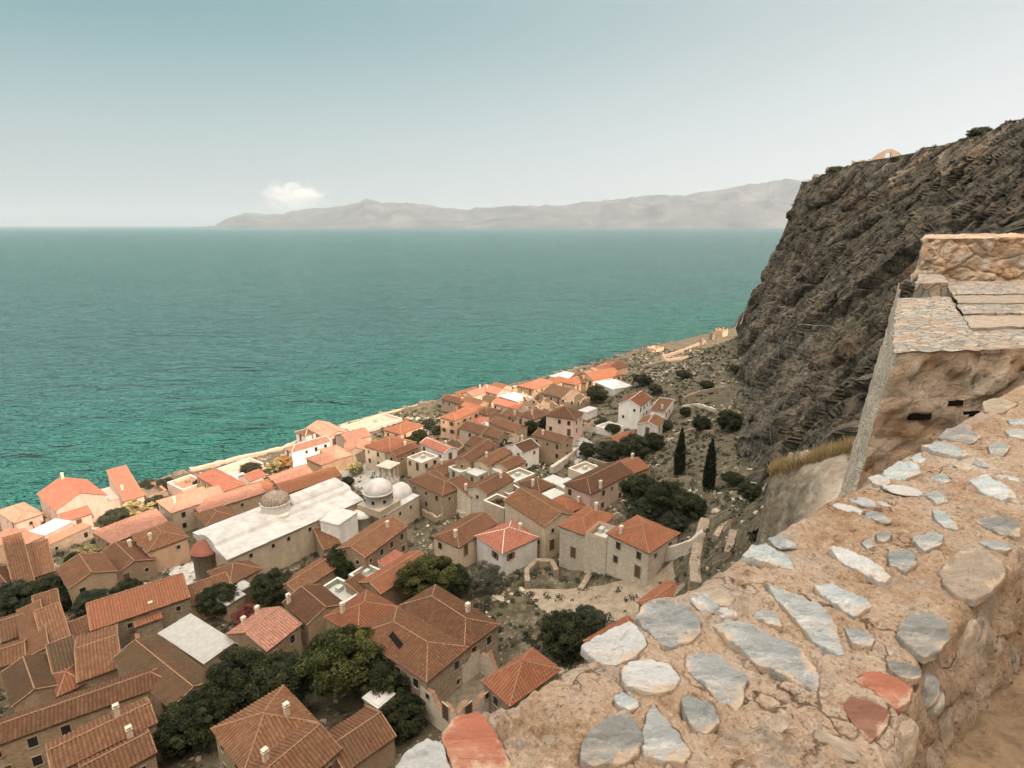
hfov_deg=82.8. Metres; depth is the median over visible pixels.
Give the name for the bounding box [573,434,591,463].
path
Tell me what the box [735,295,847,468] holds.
rockfall net
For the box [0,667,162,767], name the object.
house
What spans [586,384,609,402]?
tree
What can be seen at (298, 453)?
house
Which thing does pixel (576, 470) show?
house
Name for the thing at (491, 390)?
house
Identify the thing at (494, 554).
window
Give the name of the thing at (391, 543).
window
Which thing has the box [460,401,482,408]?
house
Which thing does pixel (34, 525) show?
walled yard
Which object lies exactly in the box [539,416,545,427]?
tree
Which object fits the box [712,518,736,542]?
stone wall
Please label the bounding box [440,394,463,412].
house
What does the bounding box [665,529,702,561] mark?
stone wall
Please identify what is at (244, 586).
house
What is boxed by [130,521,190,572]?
house
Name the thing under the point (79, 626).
house
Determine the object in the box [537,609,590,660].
tree
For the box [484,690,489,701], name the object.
window
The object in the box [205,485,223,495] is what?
house
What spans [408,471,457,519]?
house
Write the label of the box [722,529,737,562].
stone wall
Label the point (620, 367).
house
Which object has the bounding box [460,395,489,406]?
house
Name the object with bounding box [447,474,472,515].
house
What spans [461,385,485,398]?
house
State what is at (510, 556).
window
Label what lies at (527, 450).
house
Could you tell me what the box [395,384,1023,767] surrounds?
parapet wall
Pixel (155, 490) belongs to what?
ruined house
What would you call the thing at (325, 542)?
house
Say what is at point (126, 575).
door
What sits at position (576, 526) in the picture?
house
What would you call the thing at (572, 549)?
door
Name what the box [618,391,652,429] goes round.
house
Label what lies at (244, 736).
house
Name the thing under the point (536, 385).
house
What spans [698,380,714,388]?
shrub
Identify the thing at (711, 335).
ruined tower
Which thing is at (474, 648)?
window
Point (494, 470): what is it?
house
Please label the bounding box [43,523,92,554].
house
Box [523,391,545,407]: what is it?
ruined house
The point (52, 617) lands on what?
house
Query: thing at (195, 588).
house
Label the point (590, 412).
house
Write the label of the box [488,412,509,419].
house
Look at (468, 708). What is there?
door
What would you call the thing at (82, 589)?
window
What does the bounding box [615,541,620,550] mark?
window
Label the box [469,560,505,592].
tree
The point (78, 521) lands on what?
door
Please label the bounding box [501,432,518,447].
ruined house
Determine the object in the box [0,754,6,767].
house
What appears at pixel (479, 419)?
house
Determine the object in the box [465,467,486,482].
house
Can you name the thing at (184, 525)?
window
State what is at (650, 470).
scrub
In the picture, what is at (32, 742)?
window
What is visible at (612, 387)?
house
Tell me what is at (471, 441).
house
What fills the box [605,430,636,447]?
house
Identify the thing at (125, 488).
house
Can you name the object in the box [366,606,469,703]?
house
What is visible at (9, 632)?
house
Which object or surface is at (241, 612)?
shrub
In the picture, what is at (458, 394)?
house
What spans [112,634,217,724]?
house
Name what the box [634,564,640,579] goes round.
door
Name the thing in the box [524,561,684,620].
path
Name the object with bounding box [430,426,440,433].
shrub
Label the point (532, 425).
tree
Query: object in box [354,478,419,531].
chapel
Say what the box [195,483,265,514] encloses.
house
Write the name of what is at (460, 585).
tree
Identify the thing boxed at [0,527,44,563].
house
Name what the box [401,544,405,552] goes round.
window
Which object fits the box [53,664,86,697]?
house
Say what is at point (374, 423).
terrace
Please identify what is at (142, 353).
sea
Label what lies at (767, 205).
hills
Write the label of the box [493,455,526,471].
house
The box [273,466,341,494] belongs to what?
house
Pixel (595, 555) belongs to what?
house
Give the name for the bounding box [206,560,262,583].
house
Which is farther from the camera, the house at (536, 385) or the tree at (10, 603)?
the house at (536, 385)
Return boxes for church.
[189,478,363,581]
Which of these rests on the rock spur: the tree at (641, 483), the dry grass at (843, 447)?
the dry grass at (843, 447)
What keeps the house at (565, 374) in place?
on the hillside ground at (520, 611)
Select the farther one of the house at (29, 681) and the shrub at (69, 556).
the shrub at (69, 556)
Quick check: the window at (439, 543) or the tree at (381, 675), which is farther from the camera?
the window at (439, 543)
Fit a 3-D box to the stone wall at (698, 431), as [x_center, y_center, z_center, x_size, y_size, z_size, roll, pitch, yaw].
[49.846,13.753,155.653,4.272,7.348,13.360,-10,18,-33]
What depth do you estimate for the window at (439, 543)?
104.99 m
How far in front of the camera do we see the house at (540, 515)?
107.54 m
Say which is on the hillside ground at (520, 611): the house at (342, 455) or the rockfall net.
the house at (342, 455)
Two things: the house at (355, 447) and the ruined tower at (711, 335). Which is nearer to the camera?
the house at (355, 447)
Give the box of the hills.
[192,179,811,228]
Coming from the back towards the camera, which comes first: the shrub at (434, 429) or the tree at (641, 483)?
the shrub at (434, 429)
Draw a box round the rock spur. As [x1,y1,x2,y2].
[755,450,856,545]
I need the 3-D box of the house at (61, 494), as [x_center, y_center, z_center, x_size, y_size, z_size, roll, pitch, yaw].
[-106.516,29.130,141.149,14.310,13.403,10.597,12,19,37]
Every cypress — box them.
[671,426,688,474]
[699,438,723,489]
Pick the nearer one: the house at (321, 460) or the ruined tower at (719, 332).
the house at (321, 460)
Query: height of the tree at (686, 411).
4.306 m
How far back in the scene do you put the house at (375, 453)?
159.51 m
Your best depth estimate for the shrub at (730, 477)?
105.61 m
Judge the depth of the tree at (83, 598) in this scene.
95.41 m
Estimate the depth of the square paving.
157.57 m
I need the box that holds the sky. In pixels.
[0,0,1023,225]
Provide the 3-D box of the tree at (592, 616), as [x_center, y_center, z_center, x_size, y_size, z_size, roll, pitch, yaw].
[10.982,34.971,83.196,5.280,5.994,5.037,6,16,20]
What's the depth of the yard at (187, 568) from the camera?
110.95 m
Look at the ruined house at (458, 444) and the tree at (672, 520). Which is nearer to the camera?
the tree at (672, 520)
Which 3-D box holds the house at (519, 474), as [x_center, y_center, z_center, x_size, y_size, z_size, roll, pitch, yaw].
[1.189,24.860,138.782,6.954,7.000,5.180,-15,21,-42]
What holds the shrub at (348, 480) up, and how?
on the hillside ground at (520, 611)
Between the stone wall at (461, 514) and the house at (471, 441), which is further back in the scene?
the house at (471, 441)
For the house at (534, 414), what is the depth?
188.41 m
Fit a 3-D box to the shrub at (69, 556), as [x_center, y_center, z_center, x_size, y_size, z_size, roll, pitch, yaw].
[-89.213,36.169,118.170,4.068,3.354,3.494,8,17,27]
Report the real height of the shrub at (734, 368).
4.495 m
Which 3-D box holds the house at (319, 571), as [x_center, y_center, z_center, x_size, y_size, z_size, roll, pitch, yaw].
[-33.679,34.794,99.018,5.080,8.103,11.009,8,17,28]
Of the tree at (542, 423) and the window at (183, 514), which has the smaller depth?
the window at (183, 514)
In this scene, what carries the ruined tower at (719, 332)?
on the hillside ground at (520, 611)
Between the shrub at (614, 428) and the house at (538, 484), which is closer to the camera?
the house at (538, 484)
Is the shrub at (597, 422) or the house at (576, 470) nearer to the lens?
the house at (576, 470)
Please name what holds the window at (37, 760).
in the house at (27, 735)
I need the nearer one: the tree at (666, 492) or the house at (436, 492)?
the tree at (666, 492)
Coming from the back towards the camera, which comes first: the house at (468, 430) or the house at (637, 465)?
the house at (468, 430)
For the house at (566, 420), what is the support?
on the hillside ground at (520, 611)
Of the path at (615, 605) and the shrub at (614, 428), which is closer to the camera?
the path at (615, 605)
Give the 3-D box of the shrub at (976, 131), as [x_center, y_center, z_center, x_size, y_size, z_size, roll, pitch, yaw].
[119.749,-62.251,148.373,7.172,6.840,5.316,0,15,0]
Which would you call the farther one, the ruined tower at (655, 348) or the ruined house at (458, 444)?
the ruined tower at (655, 348)
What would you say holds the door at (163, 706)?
in the house at (182, 673)
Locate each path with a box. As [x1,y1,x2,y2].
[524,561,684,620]
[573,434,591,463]
[942,665,1023,767]
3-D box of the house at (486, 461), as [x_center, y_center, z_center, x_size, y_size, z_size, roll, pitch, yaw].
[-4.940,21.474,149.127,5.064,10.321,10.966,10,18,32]
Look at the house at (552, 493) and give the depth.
123.75 m
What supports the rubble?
on the hillside ground at (520, 611)
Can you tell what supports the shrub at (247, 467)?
on the hillside ground at (520, 611)
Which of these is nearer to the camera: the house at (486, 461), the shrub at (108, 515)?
the shrub at (108, 515)
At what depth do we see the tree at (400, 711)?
66.47 m
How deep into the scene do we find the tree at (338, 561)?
99.75 m
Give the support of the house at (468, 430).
on the hillside ground at (520, 611)
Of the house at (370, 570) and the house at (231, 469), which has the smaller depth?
the house at (370, 570)
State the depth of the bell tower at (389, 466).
140.33 m
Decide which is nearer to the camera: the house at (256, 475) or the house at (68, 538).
the house at (68, 538)
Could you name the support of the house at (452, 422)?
on the hillside ground at (520, 611)
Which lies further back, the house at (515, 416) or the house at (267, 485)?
the house at (515, 416)
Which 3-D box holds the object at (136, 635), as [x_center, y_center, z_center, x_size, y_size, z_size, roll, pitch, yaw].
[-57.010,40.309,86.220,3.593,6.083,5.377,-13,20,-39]
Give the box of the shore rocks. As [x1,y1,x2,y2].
[0,341,672,524]
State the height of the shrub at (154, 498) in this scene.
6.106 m
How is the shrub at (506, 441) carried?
on the hillside ground at (520, 611)
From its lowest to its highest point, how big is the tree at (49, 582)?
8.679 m
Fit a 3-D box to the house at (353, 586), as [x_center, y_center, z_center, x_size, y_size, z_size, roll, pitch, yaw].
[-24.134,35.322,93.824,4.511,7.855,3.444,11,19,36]
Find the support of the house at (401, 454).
on the hillside ground at (520, 611)
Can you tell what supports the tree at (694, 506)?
on the hillside ground at (520, 611)
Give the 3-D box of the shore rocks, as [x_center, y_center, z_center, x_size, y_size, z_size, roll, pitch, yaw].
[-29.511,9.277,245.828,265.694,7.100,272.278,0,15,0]
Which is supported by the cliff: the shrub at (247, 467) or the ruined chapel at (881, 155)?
the ruined chapel at (881, 155)
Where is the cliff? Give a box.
[733,118,1023,532]
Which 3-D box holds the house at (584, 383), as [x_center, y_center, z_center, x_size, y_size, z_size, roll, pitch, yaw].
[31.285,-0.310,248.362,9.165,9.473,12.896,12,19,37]
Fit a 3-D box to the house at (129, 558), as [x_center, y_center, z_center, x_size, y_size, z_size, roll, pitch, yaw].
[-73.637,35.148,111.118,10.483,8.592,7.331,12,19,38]
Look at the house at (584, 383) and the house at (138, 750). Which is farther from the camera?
the house at (584, 383)
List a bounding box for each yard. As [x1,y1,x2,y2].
[21,523,37,530]
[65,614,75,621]
[165,563,195,584]
[595,421,623,435]
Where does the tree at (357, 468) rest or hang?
on the square paving
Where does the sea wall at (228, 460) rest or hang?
on the hillside ground at (520, 611)
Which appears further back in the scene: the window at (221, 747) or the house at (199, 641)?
the house at (199, 641)
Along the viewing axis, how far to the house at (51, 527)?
127.91 m
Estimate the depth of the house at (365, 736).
61.93 m
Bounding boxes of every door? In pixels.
[3,763,12,767]
[75,518,82,524]
[122,572,130,580]
[161,703,166,713]
[441,701,449,723]
[463,543,468,556]
[464,700,472,713]
[549,538,554,551]
[570,545,575,559]
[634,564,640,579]
[645,427,649,433]
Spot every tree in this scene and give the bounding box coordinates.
[0,579,39,617]
[15,573,63,601]
[58,585,71,609]
[68,588,112,618]
[108,577,142,593]
[153,688,226,756]
[190,681,247,736]
[194,581,239,617]
[200,644,271,715]
[244,648,313,705]
[249,566,292,606]
[265,460,281,472]
[275,454,293,467]
[292,623,384,700]
[323,542,355,579]
[345,462,363,474]
[358,657,411,705]
[381,692,426,743]
[392,552,456,595]
[410,429,426,441]
[445,563,472,595]
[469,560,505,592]
[524,420,539,433]
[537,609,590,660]
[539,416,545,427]
[575,604,607,636]
[577,442,596,457]
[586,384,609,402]
[595,440,621,460]
[616,433,650,457]
[618,473,659,502]
[629,497,664,521]
[642,432,665,449]
[644,480,688,513]
[657,510,688,532]
[671,491,706,519]
[679,406,691,415]
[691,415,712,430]
[716,409,743,429]
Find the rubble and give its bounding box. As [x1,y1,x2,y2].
[53,345,766,767]
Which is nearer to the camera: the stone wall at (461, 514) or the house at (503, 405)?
the stone wall at (461, 514)
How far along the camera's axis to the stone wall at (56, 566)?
112.50 m
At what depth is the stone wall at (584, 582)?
96.11 m
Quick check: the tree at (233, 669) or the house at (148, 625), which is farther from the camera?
the house at (148, 625)
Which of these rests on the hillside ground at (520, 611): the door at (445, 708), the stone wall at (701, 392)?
the stone wall at (701, 392)
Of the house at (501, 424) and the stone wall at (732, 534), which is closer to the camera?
the stone wall at (732, 534)
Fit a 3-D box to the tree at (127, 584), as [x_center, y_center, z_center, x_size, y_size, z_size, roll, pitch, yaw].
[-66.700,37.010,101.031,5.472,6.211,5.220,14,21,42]
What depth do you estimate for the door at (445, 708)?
65.69 m
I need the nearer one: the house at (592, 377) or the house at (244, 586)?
the house at (244, 586)
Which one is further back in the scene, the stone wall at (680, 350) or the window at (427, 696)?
the stone wall at (680, 350)
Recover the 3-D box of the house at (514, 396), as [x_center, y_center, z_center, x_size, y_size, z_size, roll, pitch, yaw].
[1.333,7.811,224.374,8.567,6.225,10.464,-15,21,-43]
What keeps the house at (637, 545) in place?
on the hillside ground at (520, 611)
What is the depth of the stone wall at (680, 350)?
322.41 m
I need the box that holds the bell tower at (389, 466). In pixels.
[376,460,399,484]
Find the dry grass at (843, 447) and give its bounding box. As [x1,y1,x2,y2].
[766,433,854,478]
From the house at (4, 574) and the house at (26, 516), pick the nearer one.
the house at (4, 574)
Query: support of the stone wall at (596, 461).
on the hillside ground at (520, 611)
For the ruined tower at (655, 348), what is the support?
on the hillside ground at (520, 611)
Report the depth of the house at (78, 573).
101.58 m
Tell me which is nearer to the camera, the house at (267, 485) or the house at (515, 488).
the house at (515, 488)
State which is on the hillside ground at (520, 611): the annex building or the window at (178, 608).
the annex building
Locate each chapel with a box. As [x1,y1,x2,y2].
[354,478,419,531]
[871,149,901,159]
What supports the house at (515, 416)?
on the hillside ground at (520, 611)
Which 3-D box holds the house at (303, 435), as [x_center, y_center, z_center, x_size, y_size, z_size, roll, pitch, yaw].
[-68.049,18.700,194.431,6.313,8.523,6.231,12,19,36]
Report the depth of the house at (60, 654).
78.18 m
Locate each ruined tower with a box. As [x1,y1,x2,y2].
[647,345,663,351]
[709,332,714,339]
[715,327,727,336]
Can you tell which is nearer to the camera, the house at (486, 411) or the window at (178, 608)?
the window at (178, 608)
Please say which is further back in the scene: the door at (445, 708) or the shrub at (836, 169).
the shrub at (836, 169)
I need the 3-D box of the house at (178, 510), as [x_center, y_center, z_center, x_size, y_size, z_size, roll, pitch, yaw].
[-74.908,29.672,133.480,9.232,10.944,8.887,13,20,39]
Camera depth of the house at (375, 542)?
103.12 m
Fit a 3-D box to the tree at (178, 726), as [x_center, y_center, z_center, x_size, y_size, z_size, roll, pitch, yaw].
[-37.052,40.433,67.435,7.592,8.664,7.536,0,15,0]
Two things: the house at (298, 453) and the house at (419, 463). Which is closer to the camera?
the house at (419, 463)
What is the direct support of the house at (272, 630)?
on the hillside ground at (520, 611)
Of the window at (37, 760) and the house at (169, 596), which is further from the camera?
the house at (169, 596)
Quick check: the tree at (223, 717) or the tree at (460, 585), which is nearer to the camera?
the tree at (223, 717)
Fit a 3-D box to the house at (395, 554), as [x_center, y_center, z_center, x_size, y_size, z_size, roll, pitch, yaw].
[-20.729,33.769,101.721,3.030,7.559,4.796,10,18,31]
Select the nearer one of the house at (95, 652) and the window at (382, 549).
the house at (95, 652)
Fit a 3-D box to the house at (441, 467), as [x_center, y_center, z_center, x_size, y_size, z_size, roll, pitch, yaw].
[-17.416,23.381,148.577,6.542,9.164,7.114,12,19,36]
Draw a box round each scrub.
[0,336,765,767]
[732,120,1023,456]
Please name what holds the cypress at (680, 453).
on the hillside ground at (520, 611)
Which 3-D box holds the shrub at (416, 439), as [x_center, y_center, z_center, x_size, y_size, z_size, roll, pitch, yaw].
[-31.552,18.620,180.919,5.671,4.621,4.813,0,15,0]
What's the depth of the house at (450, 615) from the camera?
77.44 m
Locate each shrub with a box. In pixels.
[63,552,79,562]
[74,544,101,553]
[96,506,132,526]
[117,501,156,516]
[138,479,156,489]
[142,494,167,508]
[155,477,177,488]
[229,601,261,626]
[238,462,262,472]
[342,476,354,484]
[405,436,418,443]
[422,418,434,428]
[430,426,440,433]
[500,439,511,446]
[593,419,608,425]
[605,424,620,433]
[632,374,652,385]
[648,384,662,393]
[663,419,672,429]
[675,370,691,378]
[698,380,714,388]
[720,471,745,485]
[728,365,739,373]
[735,481,762,500]
[824,166,841,172]
[966,126,993,137]
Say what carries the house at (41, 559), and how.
on the hillside ground at (520, 611)
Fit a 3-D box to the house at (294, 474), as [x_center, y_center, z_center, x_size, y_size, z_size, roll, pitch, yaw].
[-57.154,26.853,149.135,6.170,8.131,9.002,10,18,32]
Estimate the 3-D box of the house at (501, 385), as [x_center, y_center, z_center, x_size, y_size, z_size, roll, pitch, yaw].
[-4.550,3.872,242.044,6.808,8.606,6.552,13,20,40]
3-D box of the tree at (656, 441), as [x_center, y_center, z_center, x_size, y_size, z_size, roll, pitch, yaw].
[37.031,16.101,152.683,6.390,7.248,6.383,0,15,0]
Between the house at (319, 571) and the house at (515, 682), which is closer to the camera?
the house at (515, 682)
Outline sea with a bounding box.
[0,226,784,511]
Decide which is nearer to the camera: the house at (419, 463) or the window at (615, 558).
the window at (615, 558)
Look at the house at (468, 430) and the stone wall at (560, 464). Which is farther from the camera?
the house at (468, 430)
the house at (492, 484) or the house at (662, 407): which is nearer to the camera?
the house at (492, 484)
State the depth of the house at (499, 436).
171.05 m
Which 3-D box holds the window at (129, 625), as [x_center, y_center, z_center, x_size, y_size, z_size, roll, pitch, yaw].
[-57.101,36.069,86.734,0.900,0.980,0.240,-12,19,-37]
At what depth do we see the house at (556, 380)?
244.54 m
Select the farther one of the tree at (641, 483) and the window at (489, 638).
the tree at (641, 483)
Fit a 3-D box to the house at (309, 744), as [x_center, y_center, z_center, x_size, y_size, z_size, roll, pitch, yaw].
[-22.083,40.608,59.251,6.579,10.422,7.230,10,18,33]
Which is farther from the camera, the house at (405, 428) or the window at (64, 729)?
the house at (405, 428)
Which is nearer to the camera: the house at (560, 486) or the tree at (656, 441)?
the house at (560, 486)
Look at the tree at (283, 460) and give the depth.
169.19 m
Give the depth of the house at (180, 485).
155.13 m
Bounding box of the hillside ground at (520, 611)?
[0,327,764,767]
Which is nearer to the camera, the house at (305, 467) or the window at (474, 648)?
the window at (474, 648)
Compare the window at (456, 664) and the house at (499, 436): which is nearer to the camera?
the window at (456, 664)
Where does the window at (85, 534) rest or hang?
in the house at (68, 538)
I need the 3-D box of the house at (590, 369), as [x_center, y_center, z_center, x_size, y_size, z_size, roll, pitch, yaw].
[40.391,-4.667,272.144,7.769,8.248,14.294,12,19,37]
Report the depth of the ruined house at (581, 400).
212.92 m
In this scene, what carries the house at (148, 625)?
on the hillside ground at (520, 611)
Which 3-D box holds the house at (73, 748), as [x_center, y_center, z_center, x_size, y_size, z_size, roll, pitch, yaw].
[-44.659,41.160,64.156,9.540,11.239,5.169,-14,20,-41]
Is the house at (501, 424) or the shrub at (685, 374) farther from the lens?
the shrub at (685, 374)
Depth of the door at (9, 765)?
63.74 m
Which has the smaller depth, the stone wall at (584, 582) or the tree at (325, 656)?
the tree at (325, 656)
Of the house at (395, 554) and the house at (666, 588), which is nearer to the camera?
the house at (666, 588)
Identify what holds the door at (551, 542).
in the house at (540, 515)
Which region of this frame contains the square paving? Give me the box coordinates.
[339,463,399,491]
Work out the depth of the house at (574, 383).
241.44 m
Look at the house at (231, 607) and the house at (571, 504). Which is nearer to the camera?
the house at (231, 607)
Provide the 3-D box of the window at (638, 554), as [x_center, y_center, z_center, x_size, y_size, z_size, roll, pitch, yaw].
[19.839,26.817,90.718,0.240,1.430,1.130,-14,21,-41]
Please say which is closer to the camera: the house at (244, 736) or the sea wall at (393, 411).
the house at (244, 736)
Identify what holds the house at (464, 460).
on the hillside ground at (520, 611)
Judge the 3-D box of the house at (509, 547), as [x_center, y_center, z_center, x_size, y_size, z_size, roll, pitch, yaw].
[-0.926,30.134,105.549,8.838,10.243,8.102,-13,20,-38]
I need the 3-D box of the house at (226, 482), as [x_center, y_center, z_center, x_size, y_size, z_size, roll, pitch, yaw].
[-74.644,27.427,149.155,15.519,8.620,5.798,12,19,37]
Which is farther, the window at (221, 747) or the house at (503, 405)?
the house at (503, 405)
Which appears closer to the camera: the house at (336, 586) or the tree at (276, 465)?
the house at (336, 586)
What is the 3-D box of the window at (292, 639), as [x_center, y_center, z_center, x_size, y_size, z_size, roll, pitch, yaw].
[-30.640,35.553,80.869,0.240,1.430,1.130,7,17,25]
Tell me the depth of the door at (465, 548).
103.73 m
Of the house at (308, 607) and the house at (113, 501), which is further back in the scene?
the house at (113, 501)
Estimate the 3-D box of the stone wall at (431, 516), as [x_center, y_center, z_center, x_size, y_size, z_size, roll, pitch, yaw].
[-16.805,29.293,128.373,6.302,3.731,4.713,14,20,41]
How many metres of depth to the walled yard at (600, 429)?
177.37 m
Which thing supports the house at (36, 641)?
on the hillside ground at (520, 611)
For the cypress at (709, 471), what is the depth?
107.97 m
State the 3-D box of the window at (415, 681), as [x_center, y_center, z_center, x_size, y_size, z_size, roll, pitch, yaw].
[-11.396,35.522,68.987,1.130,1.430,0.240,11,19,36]
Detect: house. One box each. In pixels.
[0,502,43,530]
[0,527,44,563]
[0,531,34,590]
[0,565,10,586]
[0,613,24,644]
[0,638,26,691]
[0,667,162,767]
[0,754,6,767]
[1,653,58,712]
[16,598,48,654]
[27,539,55,580]
[29,518,72,538]
[31,588,59,606]
[33,601,70,642]
[37,472,108,521]
[40,514,48,524]
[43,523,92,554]
[45,634,74,673]
[45,696,162,767]
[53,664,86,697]
[56,552,117,609]
[57,505,93,526]
[67,615,90,638]
[73,624,120,689]
[78,724,157,767]
[85,572,191,649]
[91,508,167,552]
[101,487,120,508]
[101,539,157,583]
[106,465,144,511]
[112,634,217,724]
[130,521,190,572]
[133,601,162,636]
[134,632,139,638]
[141,482,167,499]
[156,486,210,531]
[157,613,234,669]
[167,474,197,494]
[187,571,231,620]
[194,505,235,529]
[195,468,245,491]
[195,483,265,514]
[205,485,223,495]
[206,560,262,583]
[210,684,318,767]
[214,589,246,621]
[217,457,263,475]
[225,605,302,678]
[232,472,244,479]
[235,579,252,603]
[238,469,265,485]
[242,720,342,767]
[247,479,276,493]
[262,464,312,479]
[270,468,307,483]
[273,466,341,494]
[279,554,344,607]
[281,584,343,647]
[283,434,330,467]
[295,428,311,442]
[305,452,338,471]
[306,420,346,445]
[313,527,341,556]
[318,445,352,470]
[323,577,356,602]
[323,589,400,630]
[328,705,396,767]
[335,427,371,448]
[336,516,407,579]
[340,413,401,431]
[344,437,368,464]
[344,572,369,595]
[348,565,379,577]
[358,550,423,604]
[362,688,395,714]
[363,435,416,472]
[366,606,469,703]
[377,549,402,568]
[383,418,423,437]
[385,441,418,475]
[399,584,500,663]
[407,451,438,477]
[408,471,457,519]
[419,437,457,462]
[420,648,498,731]
[425,459,453,477]
[432,511,497,567]
[439,407,479,439]
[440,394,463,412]
[441,438,464,455]
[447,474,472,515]
[448,465,471,478]
[451,387,477,397]
[452,439,496,469]
[458,421,495,443]
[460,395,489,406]
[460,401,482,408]
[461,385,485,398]
[464,435,496,450]
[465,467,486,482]
[466,471,514,512]
[472,447,512,475]
[473,415,491,424]
[474,520,539,574]
[476,403,501,416]
[481,647,561,713]
[482,394,506,406]
[483,384,509,396]
[483,428,510,448]
[483,493,506,525]
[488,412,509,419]
[488,416,526,439]
[491,398,527,412]
[491,467,502,473]
[492,382,511,390]
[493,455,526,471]
[498,392,532,403]
[501,408,524,423]
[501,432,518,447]
[503,488,574,558]
[504,484,519,496]
[505,435,539,468]
[506,467,534,486]
[510,388,527,395]
[517,378,552,395]
[518,476,555,492]
[521,408,548,428]
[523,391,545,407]
[532,428,573,462]
[534,401,564,411]
[541,383,580,404]
[541,488,563,498]
[543,474,563,482]
[545,406,583,441]
[548,376,567,385]
[549,371,573,378]
[551,494,585,512]
[552,477,570,491]
[558,502,615,570]
[559,393,589,409]
[560,376,580,390]
[563,461,633,510]
[568,461,597,478]
[570,371,588,390]
[579,368,621,386]
[579,406,597,419]
[582,419,604,432]
[583,363,606,372]
[583,615,634,642]
[584,521,615,573]
[592,360,627,374]
[595,379,631,395]
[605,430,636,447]
[605,515,680,585]
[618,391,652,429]
[618,453,649,488]
[636,579,677,613]
[637,412,664,435]
[649,397,673,419]
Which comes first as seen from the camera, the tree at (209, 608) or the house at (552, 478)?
the tree at (209, 608)
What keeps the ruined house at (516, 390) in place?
on the hillside ground at (520, 611)
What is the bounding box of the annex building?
[319,508,358,543]
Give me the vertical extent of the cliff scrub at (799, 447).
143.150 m
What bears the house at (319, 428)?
on the hillside ground at (520, 611)
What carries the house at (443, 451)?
on the hillside ground at (520, 611)
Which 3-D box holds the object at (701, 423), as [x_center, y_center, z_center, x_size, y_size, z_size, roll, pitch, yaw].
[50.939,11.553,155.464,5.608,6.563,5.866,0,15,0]
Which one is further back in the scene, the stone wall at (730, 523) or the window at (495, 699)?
the stone wall at (730, 523)
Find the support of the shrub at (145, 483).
on the hillside ground at (520, 611)
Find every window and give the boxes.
[26,735,40,749]
[30,753,44,767]
[59,723,71,735]
[79,586,86,592]
[83,531,88,538]
[126,621,133,629]
[175,605,181,611]
[181,511,186,518]
[182,522,187,528]
[219,742,224,754]
[289,633,295,645]
[380,547,383,556]
[389,540,393,548]
[400,532,403,541]
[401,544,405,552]
[412,676,419,689]
[425,691,429,701]
[438,541,441,549]
[453,658,459,672]
[455,677,460,686]
[471,644,476,652]
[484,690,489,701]
[486,634,491,646]
[492,550,497,559]
[492,694,498,708]
[507,551,514,560]
[612,554,617,563]
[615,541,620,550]
[635,550,641,560]
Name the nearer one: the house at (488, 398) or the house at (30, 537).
the house at (30, 537)
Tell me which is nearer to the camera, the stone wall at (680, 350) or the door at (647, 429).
the door at (647, 429)
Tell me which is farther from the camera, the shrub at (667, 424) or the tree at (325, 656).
the shrub at (667, 424)
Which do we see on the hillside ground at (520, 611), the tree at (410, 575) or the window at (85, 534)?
the tree at (410, 575)
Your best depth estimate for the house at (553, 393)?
218.23 m
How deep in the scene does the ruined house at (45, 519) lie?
138.76 m
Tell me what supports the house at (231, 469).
on the hillside ground at (520, 611)
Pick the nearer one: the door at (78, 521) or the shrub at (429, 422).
the door at (78, 521)
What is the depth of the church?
110.11 m
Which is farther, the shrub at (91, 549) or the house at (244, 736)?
the shrub at (91, 549)
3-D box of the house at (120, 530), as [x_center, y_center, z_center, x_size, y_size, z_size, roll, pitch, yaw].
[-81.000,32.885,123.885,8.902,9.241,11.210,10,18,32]
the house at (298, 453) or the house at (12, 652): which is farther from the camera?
the house at (298, 453)
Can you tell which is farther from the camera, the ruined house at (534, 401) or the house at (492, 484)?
the ruined house at (534, 401)
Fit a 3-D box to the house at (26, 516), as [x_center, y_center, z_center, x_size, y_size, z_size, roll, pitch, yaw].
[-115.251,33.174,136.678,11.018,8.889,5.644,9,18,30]
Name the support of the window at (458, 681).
in the house at (419, 652)
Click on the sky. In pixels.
(113, 112)
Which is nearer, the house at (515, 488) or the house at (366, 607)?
the house at (366, 607)
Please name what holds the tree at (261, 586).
on the hillside ground at (520, 611)
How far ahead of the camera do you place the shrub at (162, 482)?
157.25 m
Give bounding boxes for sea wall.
[189,440,296,471]
[338,404,417,426]
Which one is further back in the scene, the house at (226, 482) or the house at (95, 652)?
the house at (226, 482)
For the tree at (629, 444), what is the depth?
147.01 m
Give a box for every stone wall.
[35,564,59,580]
[422,509,442,522]
[456,509,465,517]
[524,558,558,588]
[549,448,576,474]
[577,573,591,590]
[588,457,605,464]
[641,356,688,368]
[662,340,705,357]
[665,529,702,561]
[674,428,716,436]
[682,386,722,400]
[682,403,716,411]
[687,517,709,590]
[689,356,710,361]
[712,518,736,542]
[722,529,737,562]
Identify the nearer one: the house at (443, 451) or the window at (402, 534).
the window at (402, 534)
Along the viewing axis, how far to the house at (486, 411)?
198.85 m
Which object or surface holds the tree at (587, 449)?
on the hillside ground at (520, 611)
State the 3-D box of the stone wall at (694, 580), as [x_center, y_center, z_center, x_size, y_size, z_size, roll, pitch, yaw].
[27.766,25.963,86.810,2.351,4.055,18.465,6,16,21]
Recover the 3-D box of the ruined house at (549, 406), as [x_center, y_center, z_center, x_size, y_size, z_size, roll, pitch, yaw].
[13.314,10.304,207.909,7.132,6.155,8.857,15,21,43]
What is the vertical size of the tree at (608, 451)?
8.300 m
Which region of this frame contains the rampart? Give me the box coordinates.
[838,233,1023,496]

